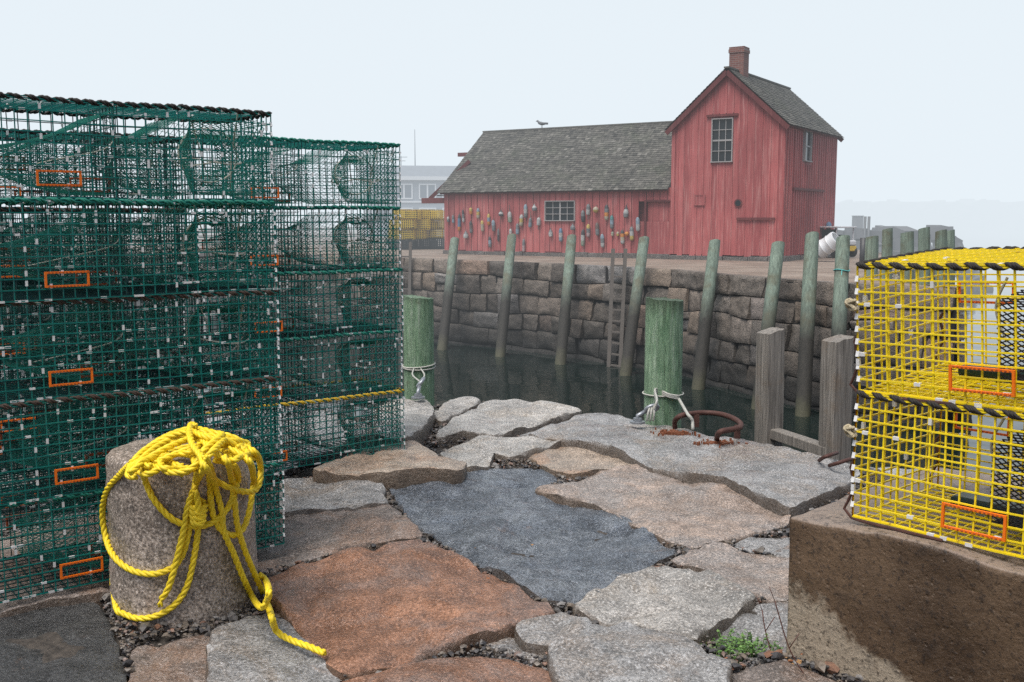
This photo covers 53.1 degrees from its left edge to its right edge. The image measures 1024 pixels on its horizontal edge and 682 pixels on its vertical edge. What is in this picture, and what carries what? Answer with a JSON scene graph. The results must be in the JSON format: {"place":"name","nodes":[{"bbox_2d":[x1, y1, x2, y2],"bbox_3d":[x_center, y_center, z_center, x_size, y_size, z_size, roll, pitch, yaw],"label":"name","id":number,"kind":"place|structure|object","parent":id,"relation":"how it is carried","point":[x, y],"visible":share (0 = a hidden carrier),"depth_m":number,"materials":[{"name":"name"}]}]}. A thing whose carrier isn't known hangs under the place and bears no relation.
{"place":"outdoors","nodes":[
{"label":"outdoors","id":0,"kind":"place"},
{"bbox_2d":[0,402,365,421],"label":"gravel ground","id":1,"kind":"structure","parent":0,"point":[103,404],"depth_m":8.31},
{"bbox_2d":[0,468,97,536],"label":"granite slab","id":2,"kind":"structure","parent":1,"relation":"on","point":[11,521],"depth_m":5.10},
{"bbox_2d":[0,602,127,681],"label":"granite slab","id":3,"kind":"structure","parent":1,"relation":"on","point":[87,625],"depth_m":3.54,"materials":[{"name":"stone"}]},
{"bbox_2d":[0,506,261,617],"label":"granite slab","id":4,"kind":"structure","parent":1,"relation":"on","point":[95,592],"depth_m":4.03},
{"bbox_2d":[0,447,284,602],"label":"lobster trap","id":5,"kind":"object","parent":4,"relation":"on","point":[42,551],"visible":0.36,"depth_m":4.04,"materials":[{"name":"green metal"}]},
{"bbox_2d":[0,362,282,505],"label":"lobster trap","id":6,"kind":"object","parent":5,"relation":"on","point":[196,407],"visible":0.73,"depth_m":4.15,"materials":[{"name":"green metal"}]},
{"bbox_2d":[0,290,279,403],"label":"lobster trap","id":7,"kind":"object","parent":6,"relation":"on","point":[106,379],"visible":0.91,"depth_m":4.16,"materials":[{"name":"green plastic"}]},
{"bbox_2d":[0,197,277,303],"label":"lobster trap","id":8,"kind":"object","parent":7,"relation":"on","point":[87,290],"visible":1,"depth_m":4.12,"materials":[{"name":"green plastic"}]},
{"bbox_2d":[0,92,272,200],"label":"lobster trap","id":9,"kind":"object","parent":8,"relation":"on","point":[91,110],"visible":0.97,"depth_m":4.10,"materials":[{"name":"green plastic"}]},
{"bbox_2d":[128,635,209,681],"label":"granite slab","id":10,"kind":"structure","parent":1,"relation":"on","point":[182,660],"depth_m":3.42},
{"bbox_2d":[105,437,257,632],"bbox_3d":[-1.270,0.735,3.950,0.549,0.694,0.561,-1,7,0],"label":"stone bollard","id":11,"kind":"object","parent":1,"relation":"on","point":[144,532],"visible":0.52,"depth_m":3.72,"materials":[{"name":"stone"}]},
{"bbox_2d":[99,421,326,655],"bbox_3d":[-1.125,0.689,3.679,0.605,0.789,1.096,-4,8,-27],"label":"rope","id":12,"kind":"object","parent":11,"relation":"on","point":[157,455],"visible":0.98,"depth_m":3.65,"materials":[{"name":"fabric"}]},
{"bbox_2d":[1,403,371,507],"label":"granite slab","id":13,"kind":"structure","parent":1,"relation":"on","point":[288,470],"depth_m":6.99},
{"bbox_2d":[0,386,135,458],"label":"lobster trap","id":14,"kind":"object","parent":13,"relation":"on","point":[57,430],"visible":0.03,"depth_m":6.26,"materials":[{"name":"green metal"}]},
{"bbox_2d":[0,324,137,396],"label":"lobster trap","id":15,"kind":"object","parent":14,"relation":"on","point":[64,362],"visible":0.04,"depth_m":6.24,"materials":[{"name":"green metal"}]},
{"bbox_2d":[0,267,131,336],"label":"lobster trap","id":16,"kind":"object","parent":15,"relation":"on","point":[56,314],"visible":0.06,"depth_m":6.16,"materials":[{"name":"green metal"}]},
{"bbox_2d":[0,211,129,273],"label":"lobster trap","id":17,"kind":"object","parent":16,"relation":"on","point":[5,220],"visible":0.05,"depth_m":6.14,"materials":[{"name":"green metal"}]},
{"bbox_2d":[0,403,188,516],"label":"lobster trap","id":18,"kind":"object","parent":13,"relation":"on","point":[19,465],"visible":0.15,"depth_m":5.14,"materials":[{"name":"green metal"}]},
{"bbox_2d":[0,340,191,438],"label":"lobster trap","id":19,"kind":"object","parent":18,"relation":"on","point":[133,364],"visible":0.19,"depth_m":5.20,"materials":[{"name":"green metal"}]},
{"bbox_2d":[0,275,184,363],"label":"lobster trap","id":20,"kind":"object","parent":19,"relation":"on","point":[46,318],"visible":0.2,"depth_m":5.18,"materials":[{"name":"green plastic"}]},
{"bbox_2d":[0,206,187,287],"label":"lobster trap","id":21,"kind":"object","parent":20,"relation":"on","point":[30,219],"visible":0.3,"depth_m":5.12,"materials":[{"name":"green plastic"}]},
{"bbox_2d":[0,128,182,208],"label":"lobster trap","id":22,"kind":"object","parent":21,"relation":"on","point":[22,135],"visible":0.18,"depth_m":5.15,"materials":[{"name":"green plastic"}]},
{"bbox_2d":[205,615,340,681],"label":"granite slab","id":23,"kind":"structure","parent":1,"relation":"on","point":[254,648],"depth_m":3.37,"materials":[{"name":"stone"}]},
{"bbox_2d":[279,477,388,517],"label":"granite slab","id":24,"kind":"structure","parent":1,"relation":"on","point":[305,496],"depth_m":5.38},
{"bbox_2d":[257,504,422,575],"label":"granite slab","id":25,"kind":"structure","parent":1,"relation":"on","point":[313,536],"depth_m":4.74,"materials":[{"name":"stone"}]},
{"bbox_2d":[313,440,466,490],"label":"granite slab","id":26,"kind":"structure","parent":1,"relation":"on","point":[414,463],"depth_m":5.68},
{"bbox_2d":[178,378,404,472],"bbox_3d":[-1.287,0.491,6.022,1.226,0.382,0.560,-5,9,-37],"label":"lobster trap","id":27,"kind":"object","parent":26,"relation":"on","point":[302,413],"visible":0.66,"depth_m":6.02,"materials":[{"name":"green plastic"}]},
{"bbox_2d":[169,321,402,412],"bbox_3d":[-1.302,0.130,5.988,1.229,0.386,0.560,-5,8,-36],"label":"lobster trap","id":28,"kind":"object","parent":27,"relation":"on","point":[373,342],"visible":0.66,"depth_m":5.96,"materials":[{"name":"green plastic"}]},
{"bbox_2d":[171,265,403,344],"bbox_3d":[-1.290,-0.232,5.947,1.226,0.382,0.560,-5,8,-36],"label":"lobster trap","id":29,"kind":"object","parent":28,"relation":"on","point":[294,329],"visible":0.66,"depth_m":5.93,"materials":[{"name":"green plastic"}]},
{"bbox_2d":[166,205,400,276],"bbox_3d":[-1.301,-0.590,5.894,1.230,0.386,0.560,-5,8,-36],"label":"lobster trap","id":30,"kind":"object","parent":29,"relation":"on","point":[336,240],"visible":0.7,"depth_m":5.88,"materials":[{"name":"green metal"}]},
{"bbox_2d":[167,134,400,208],"bbox_3d":[-1.292,-0.951,5.849,1.226,0.382,0.560,-5,9,-37],"label":"lobster trap","id":31,"kind":"object","parent":30,"relation":"on","point":[294,144],"visible":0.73,"depth_m":5.84,"materials":[{"name":"green metal"}]},
{"bbox_2d":[372,398,434,448],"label":"granite slab","id":32,"kind":"structure","parent":1,"relation":"on","point":[419,415],"depth_m":6.94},
{"bbox_2d":[411,377,424,398],"bbox_3d":[-0.700,0.349,7.684,0.104,0.144,0.210,0,7,0],"label":"eye bolt","id":33,"kind":"object","parent":32,"relation":"on","point":[417,394],"visible":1,"depth_m":7.63,"materials":[{"name":"metal"}]},
{"bbox_2d":[260,539,555,681],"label":"granite slab","id":34,"kind":"structure","parent":1,"relation":"on","point":[346,614],"depth_m":3.81,"materials":[{"name":"stone"}]},
{"bbox_2d":[343,656,550,681],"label":"granite slab","id":35,"kind":"structure","parent":1,"relation":"on","point":[469,669],"depth_m":3.27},
{"bbox_2d":[434,396,480,425],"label":"granite slab","id":36,"kind":"structure","parent":1,"relation":"on","point":[447,411],"depth_m":7.74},
{"bbox_2d":[439,435,560,471],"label":"granite slab","id":37,"kind":"structure","parent":1,"relation":"on","point":[480,452],"depth_m":6.37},
{"bbox_2d":[435,399,581,446],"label":"granite slab","id":38,"kind":"structure","parent":1,"relation":"on","point":[507,418],"depth_m":7.22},
{"bbox_2d":[482,638,543,663],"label":"granite slab","id":39,"kind":"structure","parent":1,"relation":"on","point":[510,644],"depth_m":3.53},
{"bbox_2d":[389,468,676,610],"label":"granite slab","id":40,"kind":"structure","parent":1,"relation":"on","point":[572,560],"depth_m":4.79,"materials":[{"name":"stone"}]},
{"bbox_2d":[514,612,592,654],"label":"granite slab","id":41,"kind":"structure","parent":1,"relation":"on","point":[536,635],"depth_m":3.59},
{"bbox_2d":[528,447,631,481],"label":"granite slab","id":42,"kind":"structure","parent":1,"relation":"on","point":[570,462],"depth_m":6.10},
{"bbox_2d":[546,621,732,681],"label":"granite slab","id":43,"kind":"structure","parent":1,"relation":"on","point":[624,651],"depth_m":3.32,"materials":[{"name":"stone"}]},
{"bbox_2d":[535,464,790,553],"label":"granite slab","id":44,"kind":"structure","parent":1,"relation":"on","point":[666,509],"depth_m":5.21,"materials":[{"name":"stone"}]},
{"bbox_2d":[572,565,755,644],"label":"granite slab","id":45,"kind":"structure","parent":1,"relation":"on","point":[698,607],"depth_m":3.88,"materials":[{"name":"stone"}]},
{"bbox_2d":[529,413,859,516],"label":"granite slab","id":46,"kind":"structure","parent":1,"relation":"on","point":[781,480],"depth_m":5.94,"materials":[{"name":"stone"}]},
{"bbox_2d":[630,403,659,423],"bbox_3d":[0.887,0.480,6.863,0.212,0.130,0.103,-3,8,-27],"label":"eye bolt","id":47,"kind":"object","parent":46,"relation":"on","point":[637,419],"visible":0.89,"depth_m":6.83,"materials":[{"name":"metal"}]},
{"bbox_2d":[650,410,747,447],"bbox_3d":[1.244,0.555,6.586,0.489,0.132,0.668,-4,8,-31],"label":"iron hoop","id":48,"kind":"object","parent":46,"relation":"on","point":[736,429],"visible":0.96,"depth_m":6.65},
{"bbox_2d":[817,451,838,461],"bbox_3d":[1.806,0.652,5.865,0.099,0.079,0.329,3,8,24],"label":"iron staple","id":49,"kind":"object","parent":46,"relation":"on","point":[823,457],"visible":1,"depth_m":5.74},
{"bbox_2d":[828,457,856,466],"bbox_3d":[1.878,0.672,5.729,0.284,0.072,0.127,-5,8,-34],"label":"iron staple","id":50,"kind":"object","parent":46,"relation":"on","point":[842,461],"visible":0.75,"depth_m":5.63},
{"bbox_2d":[671,542,788,602],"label":"granite slab","id":51,"kind":"structure","parent":1,"relation":"on","point":[756,575],"depth_m":4.31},
{"bbox_2d":[714,601,787,662],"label":"granite slab","id":52,"kind":"structure","parent":1,"relation":"on","point":[752,623],"depth_m":3.73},
{"bbox_2d":[700,628,782,663],"bbox_3d":[0.751,1.061,3.511,0.382,0.073,0.249,-5,9,-36],"label":"weed","id":53,"kind":"object","parent":52,"relation":"on","point":[741,647],"visible":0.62,"depth_m":3.54,"materials":[{"name":"green plant"}]},
{"bbox_2d":[734,537,789,557],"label":"granite slab","id":54,"kind":"structure","parent":1,"relation":"on","point":[771,545],"depth_m":4.63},
{"bbox_2d":[733,660,836,681],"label":"granite slab","id":55,"kind":"structure","parent":1,"relation":"on","point":[781,671],"depth_m":3.32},
{"bbox_2d":[769,586,803,672],"bbox_3d":[0.905,0.951,3.355,0.133,0.288,0.020,4,8,28],"label":"twig","id":56,"kind":"object","parent":55,"relation":"on","point":[784,633],"visible":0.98,"depth_m":3.35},
{"bbox_2d":[786,467,1023,681],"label":"concrete block","id":57,"kind":"structure","parent":1,"relation":"on","point":[868,603],"depth_m":3.16,"materials":[{"name":"concrete"}]},
{"bbox_2d":[843,376,1023,558],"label":"lobster trap","id":58,"kind":"object","parent":57,"relation":"on","point":[1008,510],"visible":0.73,"depth_m":3.18,"materials":[{"name":"yellow plastic"}]},
{"bbox_2d":[844,246,1023,410],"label":"lobster trap","id":59,"kind":"object","parent":58,"relation":"on","point":[980,259],"visible":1,"depth_m":3.15,"materials":[{"name":"yellow metal"}]},
{"bbox_2d":[870,467,1023,482],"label":"granite slab","id":60,"kind":"structure","parent":1,"relation":"on","point":[901,472],"depth_m":5.76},
{"bbox_2d":[362,165,456,236],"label":"waterfront house","id":61,"kind":"structure","parent":0,"point":[417,183],"depth_m":77.79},
{"bbox_2d":[395,183,412,198],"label":"window","id":62,"kind":"structure","parent":61,"relation":"in","point":[406,189],"depth_m":77.62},
{"bbox_2d":[419,184,435,198],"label":"window","id":63,"kind":"structure","parent":61,"relation":"in","point":[425,190],"depth_m":77.88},
{"bbox_2d":[0,400,874,681],"bbox_3d":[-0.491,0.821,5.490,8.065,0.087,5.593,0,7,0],"label":"gravel","id":64,"kind":"structure","parent":0,"point":[124,627],"depth_m":3.69,"materials":[{"name":"gravel"}]},
{"bbox_2d":[4,224,929,285],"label":"pier ground","id":65,"kind":"structure","parent":0,"point":[794,269],"depth_m":35.31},
{"bbox_2d":[386,239,415,248],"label":"lobster trap","id":66,"kind":"object","parent":65,"relation":"on","point":[413,241],"visible":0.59,"depth_m":47.00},
{"bbox_2d":[389,229,416,238],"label":"lobster trap","id":67,"kind":"object","parent":66,"relation":"on","point":[403,233],"visible":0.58,"depth_m":47.10,"materials":[{"name":"yellow metal"}]},
{"bbox_2d":[389,219,417,228],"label":"lobster trap","id":68,"kind":"object","parent":67,"relation":"on","point":[403,224],"visible":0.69,"depth_m":46.85,"materials":[{"name":"yellow metal"}]},
{"bbox_2d":[394,209,421,219],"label":"lobster trap","id":69,"kind":"object","parent":68,"relation":"on","point":[407,215],"visible":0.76,"depth_m":46.98,"materials":[{"name":"yellow metal"}]},
{"bbox_2d":[403,239,429,248],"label":"lobster trap","id":70,"kind":"object","parent":65,"relation":"on","point":[417,246],"visible":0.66,"depth_m":47.51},
{"bbox_2d":[402,229,427,238],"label":"lobster trap","id":71,"kind":"object","parent":70,"relation":"on","point":[421,234],"visible":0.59,"depth_m":47.28,"materials":[{"name":"yellow metal"}]},
{"bbox_2d":[406,219,429,229],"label":"lobster trap","id":72,"kind":"object","parent":71,"relation":"on","point":[427,227],"visible":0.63,"depth_m":47.19,"materials":[{"name":"yellow metal"}]},
{"bbox_2d":[402,209,429,219],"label":"lobster trap","id":73,"kind":"object","parent":72,"relation":"on","point":[426,217],"visible":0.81,"depth_m":47.38,"materials":[{"name":"yellow metal"}]},
{"bbox_2d":[419,239,444,247],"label":"lobster trap","id":74,"kind":"object","parent":65,"relation":"on","point":[431,244],"visible":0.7,"depth_m":47.70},
{"bbox_2d":[425,229,443,238],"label":"lobster trap","id":75,"kind":"object","parent":74,"relation":"on","point":[432,234],"visible":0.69,"depth_m":47.78,"materials":[{"name":"yellow metal"}]},
{"bbox_2d":[418,219,443,228],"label":"lobster trap","id":76,"kind":"object","parent":75,"relation":"on","point":[430,222],"visible":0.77,"depth_m":47.68,"materials":[{"name":"yellow metal"}]},
{"bbox_2d":[415,209,442,218],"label":"lobster trap","id":77,"kind":"object","parent":76,"relation":"on","point":[432,214],"visible":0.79,"depth_m":47.53,"materials":[{"name":"yellow metal"}]},
{"bbox_2d":[421,46,843,261],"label":"fishing shack","id":78,"kind":"structure","parent":65,"relation":"on","point":[736,158],"depth_m":37.00,"materials":[{"name":"red wood"}]},
{"bbox_2d":[544,200,575,220],"bbox_3d":[1.815,-4.911,38.639,1.336,0.764,0.170,4,8,32],"label":"window","id":79,"kind":"structure","parent":78,"relation":"in","point":[553,210],"depth_m":38.65,"materials":[{"name":"white paint"}]},
{"bbox_2d":[644,200,670,235],"bbox_3d":[5.215,-4.064,36.676,0.990,1.970,0.180,4,8,32],"label":"door","id":80,"kind":"structure","parent":78,"relation":"in","point":[654,210],"depth_m":36.66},
{"bbox_2d":[706,113,737,162],"bbox_3d":[7.179,-6.927,34.992,1.120,1.622,0.170,4,8,32],"label":"window","id":81,"kind":"structure","parent":78,"relation":"in","point":[722,128],"depth_m":35.00,"materials":[{"name":"white paint"}]},
{"bbox_2d":[802,130,812,161],"bbox_3d":[10.390,-6.849,36.005,0.170,1.084,0.796,4,8,32],"label":"window","id":82,"kind":"structure","parent":78,"relation":"in","point":[807,135],"depth_m":36.06,"materials":[{"name":"white paint"}]},
{"bbox_2d":[818,232,838,257],"bbox_3d":[10.549,-3.200,34.199,0.608,0.609,0.764,17,-42,-35],"label":"plastic drum","id":83,"kind":"object","parent":65,"relation":"on","point":[827,245],"visible":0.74,"depth_m":34.01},
{"bbox_2d":[820,226,856,256],"bbox_3d":[11.933,-3.673,37.819,0.940,1.120,1.440,-3,7,-20],"label":"utility cart","id":84,"kind":"object","parent":65,"relation":"on","point":[853,247],"visible":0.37,"depth_m":37.35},
{"bbox_2d":[859,238,865,260],"bbox_3d":[10.933,-2.656,31.912,0.198,1.118,0.198,0,7,0],"label":"pier post","id":85,"kind":"object","parent":65,"relation":"on","point":[862,250],"visible":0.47,"depth_m":31.82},
{"bbox_2d":[0,220,1023,473],"bbox_3d":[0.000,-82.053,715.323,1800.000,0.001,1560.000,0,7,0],"label":"water","id":86,"kind":"structure","parent":0,"point":[486,374],"depth_m":26.67,"materials":[{"name":"black liquid"}]},
{"bbox_2d":[403,295,434,409],"bbox_3d":[-0.784,1.652,8.812,0.267,4.105,0.262,0,7,0],"label":"mooring pile","id":87,"kind":"object","parent":86,"relation":"in","point":[418,331],"visible":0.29,"depth_m":8.51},
{"bbox_2d":[402,362,435,381],"bbox_3d":[-0.785,0.254,8.254,0.287,0.052,1.060,0,7,0],"label":"lashing","id":88,"kind":"object","parent":87,"relation":"attached to","point":[412,369],"visible":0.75,"depth_m":8.51,"materials":[{"name":"white fabric"}]},
{"bbox_2d":[437,237,458,349],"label":"dock pile","id":89,"kind":"object","parent":86,"relation":"in","point":[443,337],"visible":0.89,"depth_m":34.39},
{"bbox_2d":[5,247,956,427],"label":"stone wall","id":90,"kind":"structure","parent":86,"relation":"in","point":[536,292],"depth_m":30.03,"materials":[{"name":"stone"}]},
{"bbox_2d":[398,242,411,336],"bbox_3d":[-3.847,-1.677,36.785,0.498,3.750,0.769,0,7,0],"label":"ladder","id":91,"kind":"object","parent":90,"relation":"attached to","point":[409,267],"visible":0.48,"depth_m":36.74,"materials":[{"name":"grey wood"}]},
{"bbox_2d":[607,249,626,366],"bbox_3d":[3.076,-0.934,30.044,0.496,3.536,0.718,2,7,16],"label":"ladder","id":92,"kind":"object","parent":90,"relation":"attached to","point":[622,310],"visible":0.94,"depth_m":29.99,"materials":[{"name":"grey wood"}]},
{"bbox_2d":[495,233,515,356],"bbox_3d":[-0.220,-1.194,32.760,0.340,4.444,2.237,2,7,13],"label":"dock pile","id":93,"kind":"object","parent":86,"relation":"in","point":[502,329],"visible":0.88,"depth_m":32.69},
{"bbox_2d":[555,234,575,364],"bbox_3d":[1.607,-0.983,30.999,0.344,4.455,2.067,2,7,14],"label":"dock pile","id":94,"kind":"object","parent":86,"relation":"in","point":[563,324],"visible":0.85,"depth_m":30.93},
{"bbox_2d":[620,236,648,375],"bbox_3d":[3.413,-0.709,28.786,0.332,4.440,1.988,3,8,25],"label":"dock pile","id":95,"kind":"object","parent":86,"relation":"in","point":[626,367],"visible":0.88,"depth_m":28.70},
{"bbox_2d":[644,296,683,427],"bbox_3d":[1.099,1.758,7.616,0.278,4.181,0.278,0,7,0],"label":"mooring pile","id":96,"kind":"object","parent":86,"relation":"in","point":[663,341],"visible":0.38,"depth_m":7.31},
{"bbox_2d":[642,388,693,429],"bbox_3d":[1.071,0.438,7.121,0.305,0.173,0.965,1,7,5],"label":"lashing","id":97,"kind":"object","parent":96,"relation":"attached to","point":[667,395],"visible":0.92,"depth_m":6.89,"materials":[{"name":"white fabric"}]},
{"bbox_2d":[692,239,719,389],"bbox_3d":[4.968,-0.397,26.331,0.343,4.418,1.504,4,8,30],"label":"dock pile","id":98,"kind":"object","parent":86,"relation":"in","point":[703,343],"visible":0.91,"depth_m":26.25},
{"bbox_2d":[751,241,784,408],"bbox_3d":[5.892,-0.082,23.706,0.342,4.425,1.649,4,8,30],"label":"dock pile","id":99,"kind":"object","parent":86,"relation":"in","point":[769,315],"visible":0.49,"depth_m":23.76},
{"bbox_2d":[754,327,784,445],"bbox_3d":[1.790,1.846,7.223,0.187,3.902,0.164,-3,8,-24],"label":"timber post","id":100,"kind":"object","parent":86,"relation":"in","point":[769,383],"visible":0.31,"depth_m":6.98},
{"bbox_2d":[795,231,818,416],"bbox_3d":[6.579,-0.097,22.837,0.338,4.658,1.518,3,7,21],"label":"dock pile","id":101,"kind":"object","parent":86,"relation":"in","point":[806,341],"visible":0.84,"depth_m":22.75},
{"bbox_2d":[818,334,853,463],"bbox_3d":[2.061,1.909,6.657,0.180,3.913,0.162,-3,7,-22],"label":"timber post","id":102,"kind":"object","parent":86,"relation":"in","point":[836,389],"visible":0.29,"depth_m":6.41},
{"bbox_2d":[770,428,825,455],"bbox_3d":[1.905,0.667,6.774,0.090,0.080,0.619,-3,7,-23],"label":"timber rail","id":103,"kind":"object","parent":102,"relation":"attached to","point":[798,441],"visible":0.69,"depth_m":6.75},
{"bbox_2d":[831,235,849,336],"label":"dock pile","id":104,"kind":"object","parent":86,"relation":"in","point":[840,297],"visible":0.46,"depth_m":22.18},
{"bbox_2d":[865,236,878,277],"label":"dock pile","id":105,"kind":"object","parent":86,"relation":"in","point":[871,247],"visible":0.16,"depth_m":25.28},
{"bbox_2d":[881,228,892,278],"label":"dock pile","id":106,"kind":"object","parent":86,"relation":"in","point":[887,242],"visible":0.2,"depth_m":24.10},
{"bbox_2d":[900,231,913,282],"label":"dock pile","id":107,"kind":"object","parent":86,"relation":"in","point":[906,242],"visible":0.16,"depth_m":23.19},
{"bbox_2d":[837,225,993,290],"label":"stone jetty","id":108,"kind":"object","parent":86,"relation":"in","point":[876,230],"visible":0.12,"depth_m":60.77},
{"bbox_2d":[852,216,862,227],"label":"pump shed","id":109,"kind":"structure","parent":108,"relation":"on","point":[857,221],"depth_m":65.57,"materials":[{"name":"concrete"}]},
{"bbox_2d":[918,227,929,284],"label":"dock pile","id":110,"kind":"object","parent":86,"relation":"in","point":[923,239],"visible":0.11,"depth_m":22.41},
{"bbox_2d":[878,252,971,425],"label":"stone wall","id":111,"kind":"structure","parent":86,"relation":"in","point":[961,345],"depth_m":21.39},
{"bbox_2d":[834,199,1023,233],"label":"shoreline","id":112,"kind":"structure","parent":86,"relation":"in","point":[971,216],"depth_m":270.05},
{"bbox_2d":[935,229,947,285],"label":"dock pile","id":113,"kind":"object","parent":86,"relation":"in","point":[940,238],"visible":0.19,"depth_m":21.81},
{"bbox_2d":[947,230,954,284],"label":"dock pile","id":114,"kind":"object","parent":86,"relation":"in","point":[951,239],"visible":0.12,"depth_m":22.31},
{"bbox_2d":[0,0,1023,219],"label":"sky","id":115,"kind":"structure","parent":0,"point":[925,98],"materials":[{"name":"white"}]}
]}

